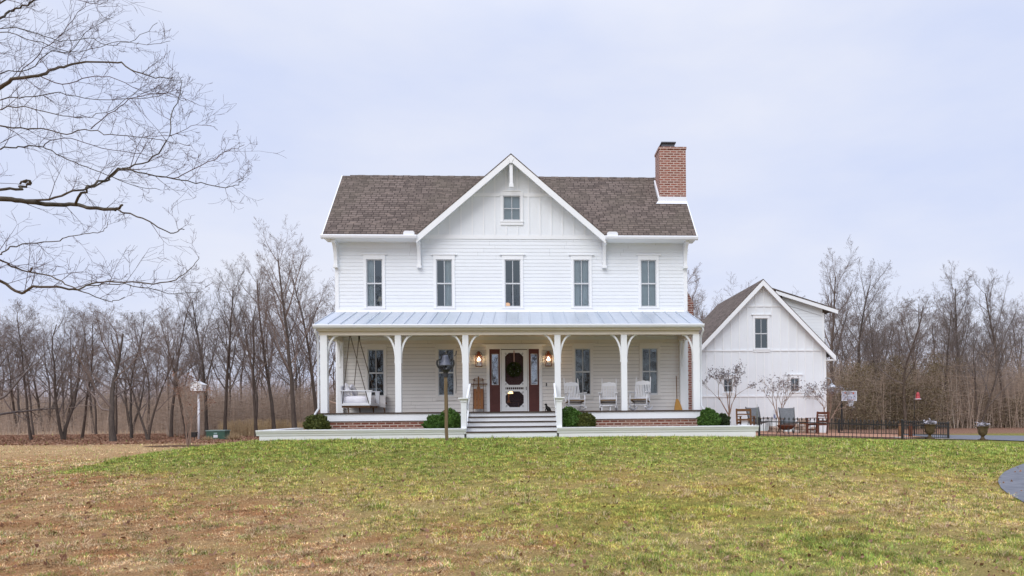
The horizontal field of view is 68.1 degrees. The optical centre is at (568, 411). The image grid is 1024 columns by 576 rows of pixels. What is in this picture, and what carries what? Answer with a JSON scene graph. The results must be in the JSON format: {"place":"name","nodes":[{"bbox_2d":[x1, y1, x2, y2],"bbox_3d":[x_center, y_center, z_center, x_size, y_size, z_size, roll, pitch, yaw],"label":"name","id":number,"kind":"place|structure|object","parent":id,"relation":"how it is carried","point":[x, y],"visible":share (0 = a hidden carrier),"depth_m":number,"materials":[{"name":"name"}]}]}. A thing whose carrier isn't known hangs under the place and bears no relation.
{"place":"outdoors","nodes":[
{"label":"outdoors","id":0,"kind":"place"},
{"bbox_2d":[144,445,208,446],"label":"soil","id":1,"kind":"structure","parent":0,"point":[174,445],"depth_m":36.36,"materials":[{"name":"brown soil"}]},
{"bbox_2d":[165,369,216,444],"bbox_3d":[-18.398,-0.149,36.855,2.312,3.824,3.268,0,0,-3],"label":"crape myrtle","id":2,"kind":"object","parent":1,"relation":"on","point":[188,440],"visible":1,"depth_m":37.06,"materials":[{"name":"beige plant"}]},
{"bbox_2d":[0,397,1023,575],"bbox_3d":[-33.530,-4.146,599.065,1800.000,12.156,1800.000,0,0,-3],"label":"ground","id":3,"kind":"structure","parent":0,"point":[964,561],"depth_m":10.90,"materials":[{"name":"green plant"}]},
{"bbox_2d":[1,329,50,434],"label":"bare tree","id":4,"kind":"object","parent":3,"relation":"on","point":[29,396],"visible":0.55,"depth_m":59.01,"materials":[{"name":"grey plant"}]},
{"bbox_2d":[0,296,53,439],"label":"bare tree","id":5,"kind":"object","parent":3,"relation":"on","point":[27,413],"visible":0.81,"depth_m":47.95,"materials":[{"name":"grey plant"}]},
{"bbox_2d":[0,309,60,429],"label":"bare tree","id":6,"kind":"object","parent":3,"relation":"on","point":[12,394],"visible":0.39,"depth_m":69.14,"materials":[{"name":"grey plant"}]},
{"bbox_2d":[0,324,81,432],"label":"bare tree","id":7,"kind":"object","parent":3,"relation":"on","point":[17,381],"visible":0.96,"depth_m":46.06,"materials":[{"name":"grey plant"}]},
{"bbox_2d":[0,298,94,430],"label":"bare tree","id":8,"kind":"object","parent":3,"relation":"on","point":[37,400],"visible":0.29,"depth_m":76.33,"materials":[{"name":"grey plant"}]},
{"bbox_2d":[20,329,75,431],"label":"bare tree","id":9,"kind":"object","parent":3,"relation":"on","point":[49,385],"visible":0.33,"depth_m":74.84,"materials":[{"name":"grey plant"}]},
{"bbox_2d":[41,314,87,428],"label":"bare tree","id":10,"kind":"object","parent":3,"relation":"on","point":[70,353],"visible":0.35,"depth_m":76.46,"materials":[{"name":"grey plant"}]},
{"bbox_2d":[8,288,121,439],"bbox_3d":[-32.080,-3.136,48.869,5.223,10.151,5.957,-1,0,3],"label":"bare tree","id":11,"kind":"object","parent":3,"relation":"on","point":[63,434],"visible":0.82,"depth_m":48.11,"materials":[{"name":"grey plant"}]},
{"bbox_2d":[28,326,106,427],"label":"bare tree","id":12,"kind":"object","parent":3,"relation":"on","point":[62,394],"visible":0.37,"depth_m":66.46,"materials":[{"name":"grey plant"}]},
{"bbox_2d":[35,303,121,437],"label":"bare tree","id":13,"kind":"object","parent":3,"relation":"on","point":[86,402],"visible":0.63,"depth_m":49.91,"materials":[{"name":"grey plant"}]},
{"bbox_2d":[59,308,109,432],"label":"bare tree","id":14,"kind":"object","parent":3,"relation":"on","point":[85,362],"visible":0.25,"depth_m":66.63,"materials":[{"name":"grey plant"}]},
{"bbox_2d":[77,341,107,433],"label":"bare tree","id":15,"kind":"object","parent":3,"relation":"on","point":[95,409],"visible":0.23,"depth_m":60.19,"materials":[{"name":"grey plant"}]},
{"bbox_2d":[75,317,135,433],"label":"bare tree","id":16,"kind":"object","parent":3,"relation":"on","point":[116,416],"visible":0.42,"depth_m":58.02,"materials":[{"name":"grey plant"}]},
{"bbox_2d":[0,380,217,434],"bbox_3d":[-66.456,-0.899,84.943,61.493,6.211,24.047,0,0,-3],"label":"undergrowth","id":17,"kind":"object","parent":3,"relation":"on","point":[4,406],"visible":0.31,"depth_m":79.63,"materials":[{"name":"brown plant"}]},
{"bbox_2d":[43,301,188,441],"bbox_3d":[-26.944,-2.353,45.075,7.424,8.474,7.750,0,0,-23],"label":"bare tree","id":18,"kind":"object","parent":3,"relation":"on","point":[111,422],"visible":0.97,"depth_m":44.27,"materials":[{"name":"grey plant"}]},
{"bbox_2d":[0,433,258,445],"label":"fallen leaves","id":19,"kind":"object","parent":3,"relation":"on","point":[78,440],"visible":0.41,"depth_m":45.74,"materials":[{"name":"brown plant"}]},
{"bbox_2d":[205,430,230,439],"bbox_3d":[-21.257,1.484,45.784,1.140,0.790,0.860,0,0,-3],"label":"utility box","id":20,"kind":"object","parent":19,"relation":"on","point":[217,434],"visible":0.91,"depth_m":45.39,"materials":[{"name":"green paint"}]},
{"bbox_2d":[97,310,161,437],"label":"bare tree","id":21,"kind":"object","parent":3,"relation":"on","point":[130,408],"visible":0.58,"depth_m":49.41,"materials":[{"name":"brown plant"}]},
{"bbox_2d":[99,321,174,433],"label":"bare tree","id":22,"kind":"object","parent":3,"relation":"on","point":[127,412],"visible":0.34,"depth_m":63.64,"materials":[{"name":"brown plant"}]},
{"bbox_2d":[0,0,283,315],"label":"shade tree","id":23,"kind":"object","parent":3,"relation":"on","point":[29,182],"visible":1,"depth_m":12.62,"materials":[{"name":"grey plant"}]},
{"bbox_2d":[114,310,183,432],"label":"bare tree","id":24,"kind":"object","parent":3,"relation":"on","point":[148,412],"visible":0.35,"depth_m":67.17,"materials":[{"name":"brown plant"}]},
{"bbox_2d":[82,302,218,439],"bbox_3d":[-25.019,-2.369,45.603,7.300,8.460,5.262,-1,0,27],"label":"bare tree","id":25,"kind":"object","parent":3,"relation":"on","point":[147,436],"visible":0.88,"depth_m":45.69,"materials":[{"name":"brown plant"}]},
{"bbox_2d":[134,305,195,437],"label":"bare tree","id":26,"kind":"object","parent":3,"relation":"on","point":[175,379],"visible":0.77,"depth_m":48.00,"materials":[{"name":"brown plant"}]},
{"bbox_2d":[142,317,189,431],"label":"bare tree","id":27,"kind":"object","parent":3,"relation":"on","point":[168,354],"visible":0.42,"depth_m":61.68,"materials":[{"name":"brown plant"}]},
{"bbox_2d":[154,291,211,436],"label":"bare tree","id":28,"kind":"object","parent":3,"relation":"on","point":[173,400],"visible":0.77,"depth_m":51.93,"materials":[{"name":"brown plant"}]},
{"bbox_2d":[189,381,206,438],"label":"bird house","id":29,"kind":"structure","parent":3,"relation":"on","point":[201,384],"depth_m":45.76,"materials":[{"name":"white wood"}]},
{"bbox_2d":[171,270,232,435],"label":"bare tree","id":30,"kind":"object","parent":3,"relation":"on","point":[202,373],"visible":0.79,"depth_m":52.37,"materials":[{"name":"brown plant"}]},
{"bbox_2d":[154,318,274,402],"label":"bare tree","id":31,"kind":"object","parent":3,"relation":"on","point":[195,374],"visible":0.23,"depth_m":70.28,"materials":[{"name":"brown plant"}]},
{"bbox_2d":[192,262,252,429],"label":"bare tree","id":32,"kind":"object","parent":3,"relation":"on","point":[228,373],"visible":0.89,"depth_m":50.23,"materials":[{"name":"brown plant"}]},
{"bbox_2d":[204,312,251,415],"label":"bare tree","id":33,"kind":"object","parent":3,"relation":"on","point":[224,360],"visible":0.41,"depth_m":59.21,"materials":[{"name":"brown plant"}]},
{"bbox_2d":[138,369,335,435],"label":"undergrowth","id":34,"kind":"object","parent":3,"relation":"on","point":[244,410],"visible":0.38,"depth_m":56.35,"materials":[{"name":"brown plant"}]},
{"bbox_2d":[216,311,262,403],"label":"bare tree","id":35,"kind":"object","parent":3,"relation":"on","point":[241,372],"visible":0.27,"depth_m":69.83,"materials":[{"name":"brown plant"}]},
{"bbox_2d":[219,253,285,428],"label":"bare tree","id":36,"kind":"object","parent":3,"relation":"on","point":[268,381],"visible":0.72,"depth_m":50.75,"materials":[{"name":"grey plant"}]},
{"bbox_2d":[203,262,305,436],"bbox_3d":[-20.943,-4.089,50.555,5.514,11.907,6.289,0,0,-41],"label":"bare tree","id":37,"kind":"object","parent":3,"relation":"on","point":[253,383],"visible":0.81,"depth_m":49.68,"materials":[{"name":"grey plant"}]},
{"bbox_2d":[215,418,305,435],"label":"tall grass","id":38,"kind":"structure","parent":3,"relation":"on","point":[243,430],"depth_m":52.27,"materials":[{"name":"brown plant"}]},
{"bbox_2d":[220,312,334,418],"bbox_3d":[-24.242,-3.273,64.488,9.900,10.326,7.136,0,0,33],"label":"bare tree","id":39,"kind":"object","parent":3,"relation":"on","point":[296,377],"visible":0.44,"depth_m":64.59,"materials":[{"name":"grey plant"}]},
{"bbox_2d":[237,275,335,396],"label":"bare tree","id":40,"kind":"object","parent":3,"relation":"on","point":[296,330],"visible":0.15,"depth_m":85.55,"materials":[{"name":"grey plant"}]},
{"bbox_2d":[264,306,314,418],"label":"bare tree","id":41,"kind":"object","parent":3,"relation":"on","point":[293,355],"visible":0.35,"depth_m":65.97,"materials":[{"name":"grey plant"}]},
{"bbox_2d":[251,215,333,427],"bbox_3d":[-17.839,-5.579,48.406,5.133,14.727,5.218,-1,0,-41],"label":"bare tree","id":42,"kind":"object","parent":3,"relation":"on","point":[289,366],"visible":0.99,"depth_m":47.97,"materials":[{"name":"grey plant"}]},
{"bbox_2d":[255,301,335,404],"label":"bare tree","id":43,"kind":"object","parent":3,"relation":"on","point":[315,356],"visible":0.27,"depth_m":72.26,"materials":[{"name":"grey plant"}]},
{"bbox_2d":[268,248,334,412],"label":"bare tree","id":44,"kind":"object","parent":3,"relation":"on","point":[309,354],"visible":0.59,"depth_m":52.76,"materials":[{"name":"grey plant"}]},
{"bbox_2d":[255,428,465,440],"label":"garden wall","id":45,"kind":"structure","parent":3,"relation":"on","point":[292,434],"depth_m":23.15,"materials":[{"name":"paint"}]},
{"bbox_2d":[436,351,456,440],"bbox_3d":[-3.475,-0.360,21.428,0.507,2.757,0.376,0,0,33],"label":"dinner bell","id":46,"kind":"object","parent":3,"relation":"on","point":[445,361],"visible":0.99,"depth_m":21.40,"materials":[{"name":"brown wood"}]},
{"bbox_2d":[312,142,704,437],"bbox_3d":[-1.954,-4.503,27.882,13.370,11.440,9.010,0,0,-3],"label":"farmhouse","id":47,"kind":"object","parent":3,"relation":"on","point":[585,278],"visible":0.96,"depth_m":26.98,"materials":[{"name":"white wood"}]},
{"bbox_2d":[339,336,380,407],"bbox_3d":[-7.059,-1.393,25.547,1.080,2.490,1.480,0,0,-3],"label":"porch swing","id":48,"kind":"object","parent":47,"relation":"hanging from","point":[366,401],"visible":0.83,"depth_m":24.89,"materials":[{"name":"white paint"}]},
{"bbox_2d":[361,253,386,309],"bbox_3d":[-6.887,-4.578,26.798,0.910,2.045,0.230,-1,0,-3],"label":"window","id":49,"kind":"structure","parent":47,"relation":"in","point":[369,259],"depth_m":26.74,"materials":[{"name":"paint"}]},
{"bbox_2d":[362,344,388,400],"bbox_3d":[-6.831,-1.403,26.753,0.910,2.015,0.137,-1,0,-3],"label":"window","id":50,"kind":"structure","parent":47,"relation":"in","point":[368,347],"depth_m":26.74,"materials":[{"name":"paint"}]},
{"bbox_2d":[431,254,456,309],"bbox_3d":[-4.436,-4.599,26.935,0.910,2.045,0.231,-1,0,-3],"label":"window","id":51,"kind":"structure","parent":47,"relation":"in","point":[449,259],"depth_m":26.88,"materials":[{"name":"paint"}]},
{"bbox_2d":[433,343,458,399],"bbox_3d":[-4.370,-1.424,26.890,0.910,2.015,0.137,-1,0,-3],"label":"window","id":52,"kind":"structure","parent":47,"relation":"in","point":[438,347],"depth_m":26.87,"materials":[{"name":"paint"}]},
{"bbox_2d":[471,376,486,411],"bbox_3d":[-3.206,-0.637,26.793,0.620,1.262,0.203,0,0,-3],"label":"sled","id":53,"kind":"object","parent":47,"relation":"on","point":[478,397],"visible":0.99,"depth_m":26.79,"materials":[{"name":"brown wood"}]},
{"bbox_2d":[500,190,522,224],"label":"window","id":54,"kind":"structure","parent":47,"relation":"in","point":[511,200],"depth_m":27.01,"materials":[{"name":"paint"}]},
{"bbox_2d":[500,254,524,309],"bbox_3d":[-2.007,-4.620,27.024,0.910,2.045,0.137,-1,0,-3],"label":"window","id":55,"kind":"structure","parent":47,"relation":"in","point":[505,257],"depth_m":26.99,"materials":[{"name":"paint"}]},
{"bbox_2d":[501,349,527,411],"bbox_3d":[-1.951,-1.136,27.099,0.940,2.235,0.050,-1,0,-3],"label":"front door","id":56,"kind":"structure","parent":47,"relation":"in","point":[509,358],"depth_m":27.07,"materials":[{"name":"wood"}]},
{"bbox_2d":[501,350,527,410],"bbox_3d":[-1.950,-1.126,26.991,0.930,2.195,0.075,-1,0,-3],"label":"screen door","id":57,"kind":"structure","parent":47,"relation":"in","point":[524,407],"depth_m":26.99,"materials":[{"name":"white paint"}]},
{"bbox_2d":[562,378,586,410],"bbox_3d":[0.179,-0.610,26.019,0.680,1.138,0.997,-1,0,-17],"label":"rocking chair","id":58,"kind":"object","parent":47,"relation":"on","point":[573,399],"visible":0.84,"depth_m":26.17,"materials":[{"name":"white paint"}]},
{"bbox_2d":[569,254,593,309],"bbox_3d":[0.451,-4.642,27.208,0.910,2.045,0.231,-1,0,-3],"label":"window","id":59,"kind":"structure","parent":47,"relation":"in","point":[581,264],"depth_m":27.18,"materials":[{"name":"paint"}]},
{"bbox_2d":[570,343,594,398],"bbox_3d":[0.502,-1.467,27.163,0.910,2.015,0.137,-1,0,-3],"label":"window","id":60,"kind":"structure","parent":47,"relation":"in","point":[575,346],"depth_m":27.15,"materials":[{"name":"paint"}]},
{"bbox_2d":[599,378,617,410],"bbox_3d":[1.383,-0.621,26.287,0.680,1.138,0.997,-1,0,7],"label":"rocking chair","id":61,"kind":"object","parent":47,"relation":"on","point":[606,399],"visible":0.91,"depth_m":26.47,"materials":[{"name":"white paint"}]},
{"bbox_2d":[629,377,652,409],"bbox_3d":[2.481,-0.648,26.045,0.700,1.172,1.027,-1,0,21],"label":"rocking chair","id":62,"kind":"object","parent":47,"relation":"on","point":[638,399],"visible":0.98,"depth_m":26.20,"materials":[{"name":"white paint"}]},
{"bbox_2d":[636,254,660,309],"bbox_3d":[2.879,-4.663,27.327,0.910,2.045,0.197,-1,0,-3],"label":"window","id":63,"kind":"structure","parent":47,"relation":"in","point":[648,264],"depth_m":27.31,"materials":[{"name":"paint"}]},
{"bbox_2d":[637,343,661,398],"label":"window","id":64,"kind":"structure","parent":47,"relation":"in","point":[642,346],"depth_m":27.28,"materials":[{"name":"paint"}]},
{"bbox_2d":[0,433,1023,474],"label":"field grass","id":65,"kind":"structure","parent":3,"relation":"on","point":[648,443],"depth_m":20.49,"materials":[{"name":"green plant"}]},
{"bbox_2d":[0,437,1023,575],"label":"fallen leaves","id":66,"kind":"object","parent":3,"relation":"on","point":[312,564],"visible":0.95,"depth_m":9.60,"materials":[{"name":"brown plant"}]},
{"bbox_2d":[0,361,1023,424],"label":"distant woods","id":67,"kind":"object","parent":3,"relation":"on","point":[215,384],"visible":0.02,"depth_m":115.63,"materials":[{"name":"brown plant"}]},
{"bbox_2d":[557,425,758,436],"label":"garden wall","id":68,"kind":"structure","parent":3,"relation":"on","point":[736,430],"depth_m":23.67,"materials":[{"name":"paint"}]},
{"bbox_2d":[687,249,714,321],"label":"bare tree","id":69,"kind":"object","parent":3,"relation":"on","point":[697,279],"visible":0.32,"depth_m":56.18,"materials":[{"name":"grey plant"}]},
{"bbox_2d":[702,359,756,415],"bbox_3d":[7.099,-0.706,33.934,2.775,3.308,1.847,0,0,-3],"label":"crape myrtle","id":70,"kind":"object","parent":3,"relation":"on","point":[735,382],"visible":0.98,"depth_m":33.90,"materials":[{"name":"beige plant"}]},
{"bbox_2d":[699,279,837,432],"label":"garage","id":71,"kind":"structure","parent":3,"relation":"on","point":[762,328],"depth_m":36.95,"materials":[{"name":"white wood"}]},
{"bbox_2d":[751,314,770,351],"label":"window","id":72,"kind":"structure","parent":71,"relation":"in","point":[755,316],"depth_m":36.90,"materials":[{"name":"paint"}]},
{"bbox_2d":[757,370,807,424],"bbox_3d":[9.633,-0.420,33.426,2.390,2.841,2.142,0,0,-3],"label":"crape myrtle","id":73,"kind":"object","parent":3,"relation":"on","point":[785,387],"visible":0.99,"depth_m":33.50,"materials":[{"name":"beige plant"}]},
{"bbox_2d":[802,378,854,432],"bbox_3d":[12.116,-0.273,35.828,2.194,2.746,2.510,-1,0,-36],"label":"crape myrtle","id":74,"kind":"object","parent":3,"relation":"on","point":[832,392],"visible":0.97,"depth_m":35.51,"materials":[{"name":"beige plant"}]},
{"bbox_2d":[817,235,878,428],"bbox_3d":[20.861,-6.172,58.480,5.411,15.273,5.323,-1,0,-23],"label":"bare tree","id":75,"kind":"object","parent":3,"relation":"on","point":[831,320],"visible":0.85,"depth_m":58.36,"materials":[{"name":"grey plant"}]},
{"bbox_2d":[830,317,899,374],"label":"bare tree","id":76,"kind":"object","parent":3,"relation":"on","point":[868,343],"visible":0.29,"depth_m":69.92,"materials":[{"name":"grey plant"}]},
{"bbox_2d":[828,258,902,417],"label":"bare tree","id":77,"kind":"object","parent":3,"relation":"on","point":[867,345],"visible":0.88,"depth_m":61.03,"materials":[{"name":"grey plant"}]},
{"bbox_2d":[845,284,897,419],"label":"bare tree","id":78,"kind":"object","parent":3,"relation":"on","point":[884,299],"visible":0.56,"depth_m":62.70,"materials":[{"name":"grey plant"}]},
{"bbox_2d":[836,284,925,380],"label":"bare tree","id":79,"kind":"object","parent":3,"relation":"on","point":[882,326],"visible":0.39,"depth_m":71.59,"materials":[{"name":"grey plant"}]},
{"bbox_2d":[855,293,947,428],"bbox_3d":[24.301,-3.565,55.747,4.401,9.949,6.999,-1,0,-36],"label":"bare tree","id":80,"kind":"object","parent":3,"relation":"on","point":[906,362],"visible":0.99,"depth_m":55.09,"materials":[{"name":"grey plant"}]},
{"bbox_2d":[879,304,934,383],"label":"bare tree","id":81,"kind":"object","parent":3,"relation":"on","point":[902,333],"visible":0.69,"depth_m":60.70,"materials":[{"name":"grey plant"}]},
{"bbox_2d":[865,297,949,376],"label":"bare tree","id":82,"kind":"object","parent":3,"relation":"on","point":[907,333],"visible":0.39,"depth_m":74.34,"materials":[{"name":"grey plant"}]},
{"bbox_2d":[873,299,952,367],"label":"bare tree","id":83,"kind":"object","parent":3,"relation":"on","point":[913,331],"visible":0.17,"depth_m":81.00,"materials":[{"name":"grey plant"}]},
{"bbox_2d":[826,337,1023,429],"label":"undergrowth","id":84,"kind":"object","parent":3,"relation":"on","point":[1019,386],"visible":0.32,"depth_m":57.82,"materials":[{"name":"brown plant"}]},
{"bbox_2d":[826,353,1023,429],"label":"vine tangle","id":85,"kind":"object","parent":3,"relation":"on","point":[893,396],"visible":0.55,"depth_m":57.05,"materials":[{"name":"brown plant"}]},
{"bbox_2d":[895,309,955,372],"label":"bare tree","id":86,"kind":"object","parent":3,"relation":"on","point":[923,314],"visible":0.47,"depth_m":73.91,"materials":[{"name":"grey plant"}]},
{"bbox_2d":[923,291,981,425],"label":"bare tree","id":87,"kind":"object","parent":3,"relation":"on","point":[948,345],"visible":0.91,"depth_m":58.53,"materials":[{"name":"grey plant"}]},
{"bbox_2d":[918,312,990,381],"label":"bare tree","id":88,"kind":"object","parent":3,"relation":"on","point":[950,342],"visible":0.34,"depth_m":72.51,"materials":[{"name":"grey plant"}]},
{"bbox_2d":[928,260,994,427],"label":"bare tree","id":89,"kind":"object","parent":3,"relation":"on","point":[956,315],"visible":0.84,"depth_m":60.38,"materials":[{"name":"grey plant"}]},
{"bbox_2d":[950,268,1019,426],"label":"bare tree","id":90,"kind":"object","parent":3,"relation":"on","point":[1002,338],"visible":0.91,"depth_m":59.10,"materials":[{"name":"grey plant"}]},
{"bbox_2d":[953,309,1023,422],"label":"bare tree","id":91,"kind":"object","parent":3,"relation":"on","point":[983,378],"visible":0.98,"depth_m":56.65,"materials":[{"name":"grey plant"}]},
{"bbox_2d":[977,300,1023,380],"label":"bare tree","id":92,"kind":"object","parent":3,"relation":"on","point":[1020,322],"visible":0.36,"depth_m":77.09,"materials":[{"name":"grey plant"}]},
{"bbox_2d":[0,0,1023,396],"label":"sky","id":93,"kind":"structure","parent":0,"point":[896,127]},
{"bbox_2d":[756,431,924,438],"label":"patio","id":94,"kind":"structure","parent":0,"point":[845,434],"depth_m":30.04,"materials":[{"name":"grey concrete"}]},
{"bbox_2d":[778,407,800,432],"bbox_3d":[8.862,0.325,30.412,0.710,1.050,0.822,0,0,2],"label":"patio chair","id":95,"kind":"object","parent":94,"relation":"on","point":[786,413],"visible":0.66,"depth_m":30.68,"materials":[{"name":"grey fabric"}]},
{"bbox_2d":[806,412,829,433],"bbox_3d":[10.220,0.435,31.029,0.725,0.906,0.650,0,0,-31],"label":"wooden armchair","id":96,"kind":"object","parent":94,"relation":"on","point":[816,424],"visible":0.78,"depth_m":31.05,"materials":[{"name":"red wood"}]},
{"bbox_2d":[758,417,948,439],"bbox_3d":[10.611,0.686,26.166,8.692,1.154,1.546,0,0,-23],"label":"iron fence","id":97,"kind":"object","parent":94,"relation":"on","point":[902,425],"visible":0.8,"depth_m":25.51,"materials":[{"name":"black metal"}]},
{"bbox_2d":[838,420,944,434],"bbox_3d":[16.828,0.898,33.654,5.817,1.092,9.750,0,0,-3],"label":"iron fence","id":98,"kind":"object","parent":94,"relation":"on","point":[886,428],"visible":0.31,"depth_m":38.43,"materials":[{"name":"black metal"}]},
{"bbox_2d":[904,434,1023,440],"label":"road","id":99,"kind":"structure","parent":0,"point":[1004,437],"depth_m":34.16,"materials":[{"name":"grey asphalt"}]},
{"bbox_2d":[998,464,1023,501],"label":"driveway","id":100,"kind":"structure","parent":0,"point":[1016,484],"depth_m":13.51,"materials":[{"name":"concrete"}]},
{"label":"soil","id":101,"kind":"structure","parent":0,"visible":0},
{"bbox_2d":[302,414,330,429],"bbox_3d":[-7.906,0.397,23.751,0.876,0.694,0.846,0,0,-3],"label":"boxwood shrub","id":102,"kind":"object","parent":101,"relation":"on","point":[316,422],"visible":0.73,"depth_m":23.53,"materials":[{"name":"green plant"}]},
{"bbox_2d":[421,414,444,427],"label":"boxwood shrub","id":103,"kind":"object","parent":101,"relation":"on","point":[433,421],"visible":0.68,"depth_m":23.68,"materials":[{"name":"green plant"}]},
{"bbox_2d":[440,407,460,427],"bbox_3d":[-3.742,0.272,23.965,0.760,0.851,0.744,-1,0,37],"label":"boxwood shrub","id":104,"kind":"object","parent":101,"relation":"on","point":[454,418],"visible":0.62,"depth_m":23.77,"materials":[{"name":"green plant"}]},
{"bbox_2d":[562,406,581,426],"bbox_3d":[0.106,0.226,24.193,0.853,0.878,0.768,0,0,-3],"label":"boxwood shrub","id":105,"kind":"object","parent":101,"relation":"on","point":[569,416],"visible":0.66,"depth_m":23.97,"materials":[{"name":"green plant"}]},
{"bbox_2d":[575,412,596,426],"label":"boxwood shrub","id":106,"kind":"object","parent":101,"relation":"on","point":[587,419],"visible":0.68,"depth_m":23.92,"materials":[{"name":"green plant"}]},
{"bbox_2d":[696,407,721,425],"bbox_3d":[4.550,0.235,24.496,0.862,0.797,0.760,0,0,-3],"label":"boxwood shrub","id":107,"kind":"object","parent":101,"relation":"on","point":[709,417],"visible":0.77,"depth_m":24.28,"materials":[{"name":"green plant"}]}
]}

